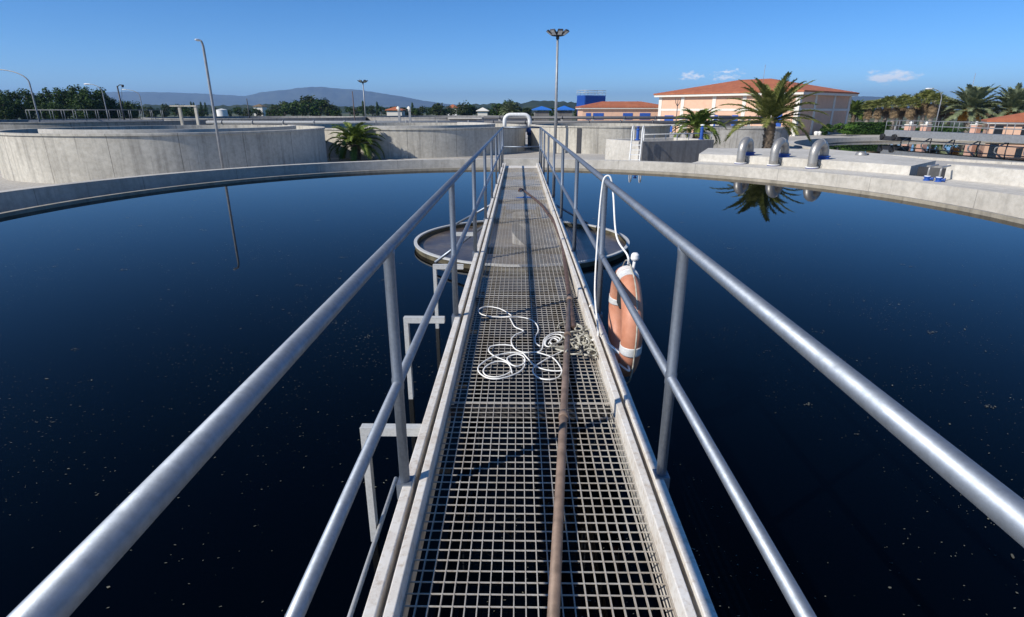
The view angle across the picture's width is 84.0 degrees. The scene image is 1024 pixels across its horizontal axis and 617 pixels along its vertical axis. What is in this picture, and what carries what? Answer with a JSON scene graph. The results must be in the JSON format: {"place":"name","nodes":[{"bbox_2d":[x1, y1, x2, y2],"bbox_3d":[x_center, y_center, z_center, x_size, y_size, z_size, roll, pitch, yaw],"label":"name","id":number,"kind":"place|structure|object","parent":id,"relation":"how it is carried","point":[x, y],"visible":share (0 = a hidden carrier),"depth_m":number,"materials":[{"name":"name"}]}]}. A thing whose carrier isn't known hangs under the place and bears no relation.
{"place":"outdoors","nodes":[
{"label":"outdoors","id":0,"kind":"place"},
{"bbox_2d":[4,87,455,107],"bbox_3d":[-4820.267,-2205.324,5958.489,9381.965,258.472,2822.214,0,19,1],"label":"mountains","id":1,"kind":"structure","parent":0,"point":[339,97],"depth_m":5967.13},
{"bbox_2d":[120,103,418,113],"bbox_3d":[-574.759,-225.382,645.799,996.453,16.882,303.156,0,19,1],"label":"trees","id":2,"kind":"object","parent":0,"point":[244,106],"depth_m":665.09,"materials":[{"name":"green plant"}]},
{"bbox_2d":[424,100,576,112],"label":"hills","id":3,"kind":"structure","parent":0,"point":[533,104],"depth_m":847.35,"materials":[{"name":"green plant"}]},
{"bbox_2d":[18,111,995,126],"bbox_3d":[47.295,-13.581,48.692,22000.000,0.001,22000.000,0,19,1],"label":"ground","id":4,"kind":"structure","parent":0,"point":[904,122],"depth_m":232.13,"materials":[{"name":"green plant"}]},
{"bbox_2d":[0,97,14,119],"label":"dark tree","id":5,"kind":"object","parent":4,"relation":"on","point":[6,113],"visible":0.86,"depth_m":98.58,"materials":[{"name":"green plant"}]},
{"bbox_2d":[0,89,31,118],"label":"dark tree","id":6,"kind":"object","parent":4,"relation":"on","point":[8,94],"visible":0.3,"depth_m":110.42,"materials":[{"name":"green plant"}]},
{"bbox_2d":[0,69,39,121],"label":"street lamp","id":7,"kind":"object","parent":4,"relation":"on","point":[31,93],"visible":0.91,"depth_m":59.26,"materials":[{"name":"grey metal"}]},
{"bbox_2d":[12,99,36,118],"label":"dark tree","id":8,"kind":"object","parent":4,"relation":"on","point":[18,113],"visible":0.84,"depth_m":100.21,"materials":[{"name":"green plant"}]},
{"bbox_2d":[12,88,43,112],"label":"dark tree","id":9,"kind":"object","parent":4,"relation":"on","point":[26,95],"visible":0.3,"depth_m":114.85,"materials":[{"name":"green plant"}]},
{"bbox_2d":[26,87,57,118],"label":"dark tree","id":10,"kind":"object","parent":4,"relation":"on","point":[41,98],"visible":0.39,"depth_m":112.23,"materials":[{"name":"green plant"}]},
{"bbox_2d":[40,102,67,118],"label":"dark tree","id":11,"kind":"object","parent":4,"relation":"on","point":[56,113],"visible":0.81,"depth_m":99.27,"materials":[{"name":"green plant"}]},
{"bbox_2d":[47,87,72,118],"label":"dark tree","id":12,"kind":"object","parent":4,"relation":"on","point":[60,94],"visible":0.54,"depth_m":108.27,"materials":[{"name":"green plant"}]},
{"bbox_2d":[63,84,81,117],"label":"dark tree","id":13,"kind":"object","parent":4,"relation":"on","point":[72,89],"visible":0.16,"depth_m":111.76,"materials":[{"name":"green plant"}]},
{"bbox_2d":[65,89,100,118],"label":"dark tree","id":14,"kind":"object","parent":4,"relation":"on","point":[82,96],"visible":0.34,"depth_m":106.38,"materials":[{"name":"green plant"}]},
{"bbox_2d":[73,98,98,118],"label":"dark tree","id":15,"kind":"object","parent":4,"relation":"on","point":[90,109],"visible":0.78,"depth_m":99.29,"materials":[{"name":"green plant"}]},
{"bbox_2d":[25,110,163,121],"bbox_3d":[-46.523,-20.692,64.185,12.861,3.282,0.855,-7,20,-18],"label":"railing","id":16,"kind":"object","parent":4,"relation":"on","point":[74,120],"visible":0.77,"depth_m":63.47,"materials":[{"name":"metal"}]},
{"bbox_2d":[80,86,111,118],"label":"dark tree","id":17,"kind":"object","parent":4,"relation":"on","point":[101,104],"visible":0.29,"depth_m":111.68,"materials":[{"name":"green plant"}]},
{"bbox_2d":[0,119,206,129],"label":"tank","id":18,"kind":"object","parent":4,"relation":"on","point":[15,124],"visible":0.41,"depth_m":57.97,"materials":[{"name":"concrete"}]},
{"bbox_2d":[93,88,118,118],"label":"dark tree","id":19,"kind":"object","parent":4,"relation":"on","point":[111,116],"visible":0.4,"depth_m":117.35,"materials":[{"name":"green plant"}]},
{"bbox_2d":[104,95,126,118],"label":"dark tree","id":20,"kind":"object","parent":4,"relation":"on","point":[118,109],"visible":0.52,"depth_m":118.75,"materials":[{"name":"green plant"}]},
{"bbox_2d":[117,100,136,118],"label":"dark tree","id":21,"kind":"object","parent":4,"relation":"on","point":[126,106],"visible":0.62,"depth_m":122.66,"materials":[{"name":"green plant"}]},
{"bbox_2d":[126,101,142,118],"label":"dark tree","id":22,"kind":"object","parent":4,"relation":"on","point":[137,111],"visible":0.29,"depth_m":129.13,"materials":[{"name":"green plant"}]},
{"bbox_2d":[142,106,157,116],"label":"distant tree","id":23,"kind":"object","parent":4,"relation":"on","point":[146,110],"visible":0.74,"depth_m":153.41,"materials":[{"name":"green plant"}]},
{"bbox_2d":[161,104,170,116],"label":"distant tree","id":24,"kind":"object","parent":4,"relation":"on","point":[166,108],"visible":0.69,"depth_m":200.42,"materials":[{"name":"green plant"}]},
{"bbox_2d":[186,108,204,116],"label":"distant tree","id":25,"kind":"object","parent":4,"relation":"on","point":[191,112],"visible":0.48,"depth_m":150.16,"materials":[{"name":"green plant"}]},
{"bbox_2d":[216,109,227,115],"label":"storage tank","id":26,"kind":"object","parent":4,"relation":"on","point":[221,112],"visible":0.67,"depth_m":129.06,"materials":[{"name":"white metal"}]},
{"bbox_2d":[141,116,365,124],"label":"tank","id":27,"kind":"object","parent":4,"relation":"on","point":[285,118],"visible":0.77,"depth_m":74.52,"materials":[{"name":"concrete"}]},
{"bbox_2d":[252,104,267,115],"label":"farmhouse","id":28,"kind":"object","parent":4,"relation":"on","point":[262,108],"visible":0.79,"depth_m":330.80,"materials":[{"name":"white"}]},
{"bbox_2d":[275,107,290,115],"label":"distant tree","id":29,"kind":"object","parent":4,"relation":"on","point":[286,111],"visible":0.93,"depth_m":191.34,"materials":[{"name":"green plant"}]},
{"bbox_2d":[286,100,308,115],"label":"distant tree","id":30,"kind":"object","parent":4,"relation":"on","point":[294,106],"visible":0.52,"depth_m":210.04,"materials":[{"name":"green plant"}]},
{"bbox_2d":[298,101,319,115],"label":"distant tree","id":31,"kind":"object","parent":4,"relation":"on","point":[311,109],"visible":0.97,"depth_m":190.02,"materials":[{"name":"green plant"}]},
{"bbox_2d":[296,95,323,115],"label":"distant tree","id":32,"kind":"object","parent":4,"relation":"on","point":[311,99],"visible":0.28,"depth_m":204.29,"materials":[{"name":"green plant"}]},
{"bbox_2d":[312,97,326,115],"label":"distant tree","id":33,"kind":"object","parent":4,"relation":"on","point":[320,102],"visible":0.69,"depth_m":200.11,"materials":[{"name":"green plant"}]},
{"bbox_2d":[321,98,338,115],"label":"distant tree","id":34,"kind":"object","parent":4,"relation":"on","point":[329,106],"visible":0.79,"depth_m":200.18,"materials":[{"name":"green plant"}]},
{"bbox_2d":[386,107,404,115],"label":"farmhouse","id":35,"kind":"object","parent":4,"relation":"on","point":[393,113],"visible":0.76,"depth_m":190.36,"materials":[{"name":"paint"}]},
{"bbox_2d":[430,105,444,114],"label":"distant tree","id":36,"kind":"object","parent":4,"relation":"on","point":[435,108],"visible":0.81,"depth_m":181.43,"materials":[{"name":"green plant"}]},
{"bbox_2d":[451,100,470,114],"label":"distant tree","id":37,"kind":"object","parent":4,"relation":"on","point":[462,110],"visible":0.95,"depth_m":190.88,"materials":[{"name":"green plant"}]},
{"bbox_2d":[490,104,503,115],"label":"distant tree","id":38,"kind":"object","parent":4,"relation":"on","point":[495,113],"visible":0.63,"depth_m":170.71,"materials":[{"name":"green plant"}]},
{"bbox_2d":[499,101,520,115],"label":"date palm","id":39,"kind":"object","parent":4,"relation":"on","point":[508,107],"visible":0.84,"depth_m":119.17,"materials":[{"name":"green plant"}]},
{"bbox_2d":[520,107,533,120],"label":"distant tree","id":40,"kind":"object","parent":4,"relation":"on","point":[527,110],"visible":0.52,"depth_m":155.00,"materials":[{"name":"green plant"}]},
{"bbox_2d":[532,106,551,120],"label":"blue shed","id":41,"kind":"structure","parent":4,"relation":"on","point":[541,113],"depth_m":108.19,"materials":[{"name":"concrete"}]},
{"bbox_2d":[0,126,1023,190],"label":"paving","id":42,"kind":"structure","parent":0,"point":[5,184],"depth_m":40.74,"materials":[{"name":"grey concrete"}]},
{"bbox_2d":[0,125,327,183],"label":"round tank","id":43,"kind":"object","parent":42,"relation":"on","point":[59,155],"visible":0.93,"depth_m":26.73,"materials":[{"name":"concrete"}]},
{"bbox_2d":[169,105,199,124],"bbox_3d":[-34.283,-19.609,59.936,2.737,3.390,0.400,0,19,0],"label":"gantry","id":44,"kind":"object","parent":42,"relation":"on","point":[181,115],"visible":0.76,"depth_m":59.53,"materials":[{"name":"concrete"}]},
{"bbox_2d":[195,39,223,168],"bbox_3d":[-13.271,-8.567,25.109,0.150,6.048,0.518,2,19,4],"label":"street lamp","id":45,"kind":"object","parent":42,"relation":"on","point":[213,107],"visible":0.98,"depth_m":25.12,"materials":[{"name":"grey metal"}]},
{"bbox_2d":[206,120,483,124],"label":"pipeline","id":46,"kind":"object","parent":42,"relation":"on","point":[252,122],"visible":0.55,"depth_m":65.69,"materials":[{"name":"metal"}]},
{"bbox_2d":[326,122,385,160],"bbox_3d":[-10.727,-11.119,38.627,3.964,3.047,3.852,8,21,22],"label":"palm","id":47,"kind":"object","parent":42,"relation":"on","point":[353,134],"visible":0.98,"depth_m":37.95,"materials":[{"name":"green plant"}]},
{"bbox_2d":[396,106,411,122],"bbox_3d":[-12.091,-20.930,63.927,1.664,3.444,0.323,0,19,0],"label":"vent pipe","id":48,"kind":"object","parent":42,"relation":"on","point":[399,115],"visible":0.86,"depth_m":63.54,"materials":[{"name":"white metal"}]},
{"bbox_2d":[299,122,525,158],"bbox_3d":[-8.938,-14.794,49.092,20.320,2.220,20.320,0,19,1],"label":"round tank","id":49,"kind":"object","parent":42,"relation":"on","point":[432,140],"visible":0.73,"depth_m":40.55,"materials":[{"name":"concrete"}]},
{"bbox_2d":[360,115,527,130],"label":"tank","id":50,"kind":"object","parent":42,"relation":"on","point":[413,118],"visible":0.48,"depth_m":83.61,"materials":[{"name":"concrete"}]},
{"bbox_2d":[0,158,1023,223],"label":"clarifier tank","id":51,"kind":"object","parent":42,"relation":"on","point":[1005,205],"visible":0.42,"depth_m":18.15,"materials":[{"name":"concrete"}]},
{"bbox_2d":[0,170,1023,616],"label":"water","id":52,"kind":"structure","parent":51,"relation":"in","point":[838,496],"depth_m":4.66,"materials":[{"name":"blue liquid"}]},
{"bbox_2d":[414,220,629,271],"bbox_3d":[0.164,-0.896,10.012,3.696,0.700,3.696,0,19,1],"label":"feed well","id":53,"kind":"object","parent":52,"relation":"in","point":[433,244],"visible":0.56,"depth_m":9.73,"materials":[{"name":"metal"}]},
{"bbox_2d":[7,127,1023,616],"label":"footbridge","id":54,"kind":"object","parent":51,"relation":"on","point":[73,579],"visible":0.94,"depth_m":2.17,"materials":[{"name":"metal"}]},
{"bbox_2d":[477,306,563,379],"bbox_3d":[0.053,0.204,4.057,0.672,0.031,1.353,0,19,1],"label":"rope","id":55,"kind":"object","parent":54,"relation":"on","point":[546,338],"visible":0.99,"depth_m":3.77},
{"bbox_2d":[518,188,576,330],"bbox_3d":[0.454,-1.162,7.957,0.367,0.044,7.950,-1,19,-2],"label":"hose","id":56,"kind":"object","parent":54,"relation":"on","point":[568,292],"visible":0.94,"depth_m":5.83,"materials":[{"name":"rubber"}]},
{"bbox_2d":[547,295,571,616],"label":"pipe","id":57,"kind":"object","parent":54,"relation":"on","point":[554,598],"visible":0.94,"depth_m":2.35,"materials":[{"name":"metal"}]},
{"bbox_2d":[549,322,597,357],"bbox_3d":[0.463,0.202,4.016,0.348,0.065,0.725,4,20,11],"label":"tangled rope","id":58,"kind":"object","parent":54,"relation":"on","point":[585,335],"visible":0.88,"depth_m":3.89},
{"bbox_2d":[586,175,629,371],"bbox_3d":[0.631,-0.314,3.872,0.260,1.119,1.107,0,19,1],"label":"hanging rope","id":59,"kind":"object","parent":54,"relation":"hanging from","point":[597,315],"visible":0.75,"depth_m":3.92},
{"bbox_2d":[608,252,642,383],"bbox_3d":[0.752,0.049,3.799,0.144,0.880,0.805,1,19,2],"label":"lifebuoy","id":60,"kind":"object","parent":54,"relation":"hanging from","point":[625,336],"visible":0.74,"depth_m":3.55,"materials":[{"name":"orange plastic"}]},
{"bbox_2d":[503,113,531,145],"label":"pipe arch","id":61,"kind":"structure","parent":42,"relation":"on","point":[507,115],"depth_m":49.63,"materials":[{"name":"white paint"}]},
{"bbox_2d":[546,29,569,153],"bbox_3d":[3.344,-16.183,42.909,1.704,8.713,1.704,0,19,1],"label":"floodlight mast","id":62,"kind":"object","parent":42,"relation":"on","point":[556,34],"visible":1,"depth_m":42.27,"materials":[{"name":"metal"}]},
{"bbox_2d":[554,106,574,120],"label":"blue shed","id":63,"kind":"structure","parent":42,"relation":"on","point":[564,113],"depth_m":112.19,"materials":[{"name":"concrete"}]},
{"bbox_2d":[577,90,605,115],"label":"blue hopper","id":64,"kind":"object","parent":42,"relation":"on","point":[586,99],"visible":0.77,"depth_m":115.62,"materials":[{"name":"paint"}]},
{"bbox_2d":[530,123,670,153],"bbox_3d":[7.544,-14.830,49.317,11.920,2.140,11.920,0,19,1],"label":"round tank","id":65,"kind":"object","parent":42,"relation":"on","point":[584,138],"visible":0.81,"depth_m":44.37,"materials":[{"name":"concrete"}]},
{"bbox_2d":[484,116,762,137],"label":"pipeline","id":66,"kind":"object","parent":42,"relation":"on","point":[655,118],"visible":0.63,"depth_m":67.07,"materials":[{"name":"metal"}]},
{"bbox_2d":[484,120,762,138],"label":"pipeline","id":67,"kind":"object","parent":42,"relation":"on","point":[524,122],"visible":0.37,"depth_m":66.25,"materials":[{"name":"metal"}]},
{"bbox_2d":[629,125,644,160],"bbox_3d":[6.452,-8.215,29.562,0.590,2.470,1.179,7,20,19],"label":"ladder","id":68,"kind":"object","parent":42,"relation":"on","point":[633,134],"visible":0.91,"depth_m":29.41,"materials":[{"name":"white metal"}]},
{"bbox_2d":[605,137,713,162],"bbox_3d":[8.428,-8.886,32.742,5.116,1.625,3.272,-10,21,-25],"label":"box tank","id":69,"kind":"object","parent":42,"relation":"on","point":[674,149],"visible":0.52,"depth_m":31.39,"materials":[{"name":"grey concrete"}]},
{"bbox_2d":[642,132,711,140],"bbox_3d":[9.307,-9.613,31.829,5.163,0.370,0.083,-10,22,-26],"label":"rail","id":70,"kind":"object","parent":69,"relation":"on","point":[677,134],"visible":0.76,"depth_m":31.64,"materials":[{"name":"metal"}]},
{"bbox_2d":[672,107,725,146],"bbox_3d":[14.446,-13.816,44.118,4.400,3.471,4.523,0,19,1],"label":"date palm","id":71,"kind":"object","parent":42,"relation":"on","point":[696,120],"visible":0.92,"depth_m":43.45,"materials":[{"name":"green plant"}]},
{"bbox_2d":[704,126,790,147],"bbox_3d":[20.779,-15.253,50.893,7.320,1.900,7.320,0,19,1],"label":"round tank","id":72,"kind":"object","parent":42,"relation":"on","point":[737,136],"visible":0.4,"depth_m":48.00,"materials":[{"name":"concrete"}]},
{"bbox_2d":[718,71,829,147],"bbox_3d":[15.689,-11.431,34.498,6.268,5.296,6.584,0,19,1],"label":"date palm","id":73,"kind":"object","parent":42,"relation":"on","point":[775,102],"visible":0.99,"depth_m":33.56,"materials":[{"name":"green plant"}]},
{"bbox_2d":[820,124,836,134],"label":"bush","id":74,"kind":"object","parent":42,"relation":"on","point":[824,129],"visible":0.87,"depth_m":75.32,"materials":[{"name":"green plant"}]},
{"bbox_2d":[832,122,858,134],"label":"bush","id":75,"kind":"object","parent":42,"relation":"on","point":[846,129],"visible":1,"depth_m":74.20,"materials":[{"name":"green plant"}]},
{"bbox_2d":[849,99,864,121],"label":"date palm","id":76,"kind":"object","parent":42,"relation":"on","point":[856,106],"visible":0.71,"depth_m":95.30,"materials":[{"name":"green plant"}]},
{"bbox_2d":[693,148,1023,193],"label":"channel platform","id":77,"kind":"structure","parent":42,"relation":"on","point":[882,165],"depth_m":21.31,"materials":[{"name":"concrete"}]},
{"bbox_2d":[734,136,754,163],"bbox_3d":[9.695,-6.568,23.550,0.480,1.069,1.353,17,26,41],"label":"bent pipe","id":78,"kind":"object","parent":77,"relation":"on","point":[746,146],"visible":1,"depth_m":23.23,"materials":[{"name":"silver metal"}]},
{"bbox_2d":[767,137,790,165],"bbox_3d":[10.711,-6.271,22.700,1.352,1.069,0.480,-15,24,-36],"label":"bent pipe","id":79,"kind":"object","parent":77,"relation":"on","point":[781,145],"visible":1,"depth_m":22.42,"materials":[{"name":"silver metal"}]},
{"bbox_2d":[805,139,830,168],"bbox_3d":[11.729,-5.919,21.688,1.353,1.069,0.480,-14,23,-34],"label":"bent pipe","id":80,"kind":"object","parent":77,"relation":"on","point":[817,146],"visible":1,"depth_m":21.42,"materials":[{"name":"silver metal"}]},
{"bbox_2d":[923,164,938,180],"bbox_3d":[13.327,-4.308,17.995,1.000,0.458,0.270,-16,25,-39],"label":"notch valve","id":81,"kind":"object","parent":77,"relation":"on","point":[927,177],"visible":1,"depth_m":17.76,"materials":[{"name":"blue paint"}]},
{"bbox_2d":[934,165,950,181],"bbox_3d":[13.473,-4.201,17.689,1.000,0.458,0.270,-15,24,-37],"label":"notch valve","id":82,"kind":"object","parent":77,"relation":"on","point":[939,179],"visible":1,"depth_m":17.45,"materials":[{"name":"blue paint"}]},
{"bbox_2d":[848,122,892,134],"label":"hedge","id":83,"kind":"object","parent":42,"relation":"on","point":[870,128],"visible":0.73,"depth_m":77.83,"materials":[{"name":"green plant"}]},
{"bbox_2d":[860,100,880,121],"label":"fan palm","id":84,"kind":"object","parent":42,"relation":"on","point":[867,116],"visible":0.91,"depth_m":91.99,"materials":[{"name":"green plant"}]},
{"bbox_2d":[870,98,888,121],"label":"fan palm","id":85,"kind":"object","parent":42,"relation":"on","point":[878,113],"visible":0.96,"depth_m":89.94,"materials":[{"name":"green plant"}]},
{"bbox_2d":[882,95,895,121],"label":"fan palm","id":86,"kind":"object","parent":42,"relation":"on","point":[886,114],"visible":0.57,"depth_m":91.99,"materials":[{"name":"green plant"}]},
{"bbox_2d":[885,97,904,129],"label":"fan palm","id":87,"kind":"object","parent":42,"relation":"on","point":[894,111],"visible":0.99,"depth_m":88.01,"materials":[{"name":"green plant"}]},
{"bbox_2d":[894,93,912,129],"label":"fan palm","id":88,"kind":"object","parent":42,"relation":"on","point":[902,110],"visible":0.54,"depth_m":90.14,"materials":[{"name":"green plant"}]},
{"bbox_2d":[789,137,1023,164],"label":"clarifier tank","id":89,"kind":"object","parent":42,"relation":"on","point":[961,152],"visible":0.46,"depth_m":53.17,"materials":[{"name":"concrete"}]},
{"bbox_2d":[879,120,1023,150],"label":"rotating bridge","id":90,"kind":"structure","parent":89,"relation":"on","point":[902,135],"depth_m":56.01,"materials":[{"name":"metal"}]},
{"bbox_2d":[901,97,923,123],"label":"fan palm","id":91,"kind":"object","parent":42,"relation":"on","point":[910,112],"visible":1,"depth_m":85.86,"materials":[{"name":"green plant"}]},
{"bbox_2d":[911,92,930,123],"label":"fan palm","id":92,"kind":"object","parent":42,"relation":"on","point":[916,113],"visible":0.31,"depth_m":88.11,"materials":[{"name":"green plant"}]},
{"bbox_2d":[917,89,937,127],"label":"fan palm","id":93,"kind":"object","parent":42,"relation":"on","point":[924,106],"visible":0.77,"depth_m":86.10,"materials":[{"name":"green plant"}]},
{"bbox_2d":[924,91,947,123],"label":"fan palm","id":94,"kind":"object","parent":42,"relation":"on","point":[932,110],"visible":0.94,"depth_m":83.96,"materials":[{"name":"green plant"}]},
{"bbox_2d":[899,125,982,131],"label":"bush","id":95,"kind":"object","parent":42,"relation":"on","point":[945,129],"visible":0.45,"depth_m":79.36,"materials":[{"name":"green plant"}]},
{"bbox_2d":[936,96,952,125],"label":"fan palm","id":96,"kind":"object","parent":42,"relation":"on","point":[940,117],"visible":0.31,"depth_m":88.11,"materials":[{"name":"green plant"}]},
{"bbox_2d":[940,99,961,125],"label":"fan palm","id":97,"kind":"object","parent":42,"relation":"on","point":[948,114],"visible":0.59,"depth_m":85.97,"materials":[{"name":"green plant"}]},
{"bbox_2d":[934,84,1009,132],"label":"date palm","id":98,"kind":"object","parent":42,"relation":"on","point":[971,96],"visible":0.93,"depth_m":82.53,"materials":[{"name":"green plant"}]},
{"bbox_2d":[969,121,982,132],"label":"gate pillar","id":99,"kind":"structure","parent":42,"relation":"on","point":[972,130],"depth_m":68.40,"materials":[{"name":"pink paint"}]},
{"bbox_2d":[944,164,1023,186],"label":"channel wall","id":100,"kind":"structure","parent":42,"relation":"on","point":[996,175],"depth_m":17.29,"materials":[{"name":"concrete"}]},
{"bbox_2d":[974,82,1023,127],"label":"date palm","id":101,"kind":"object","parent":42,"relation":"on","point":[1014,103],"visible":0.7,"depth_m":80.73,"materials":[{"name":"green plant"}]},
{"bbox_2d":[981,112,1023,134],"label":"gatehouse","id":102,"kind":"object","parent":42,"relation":"on","point":[1016,118],"visible":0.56,"depth_m":65.45,"materials":[{"name":"ceramic"}]},
{"bbox_2d":[0,0,1023,104],"label":"sky","id":103,"kind":"structure","parent":0,"point":[479,52],"materials":[{"name":"blue"}]},
{"bbox_2d":[575,101,658,120],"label":"building","id":104,"kind":"structure","parent":0,"point":[621,108],"depth_m":96.19,"materials":[{"name":"paint"}]},
{"bbox_2d":[653,65,859,135],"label":"hall building","id":105,"kind":"structure","parent":0,"point":[834,105],"depth_m":80.81,"materials":[{"name":"paint"}]},
{"bbox_2d":[851,96,1020,110],"bbox_3d":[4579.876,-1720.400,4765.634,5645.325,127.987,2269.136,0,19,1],"label":"hills","id":106,"kind":"structure","parent":0,"point":[860,98],"depth_m":4911.79,"materials":[{"name":"green plant"}]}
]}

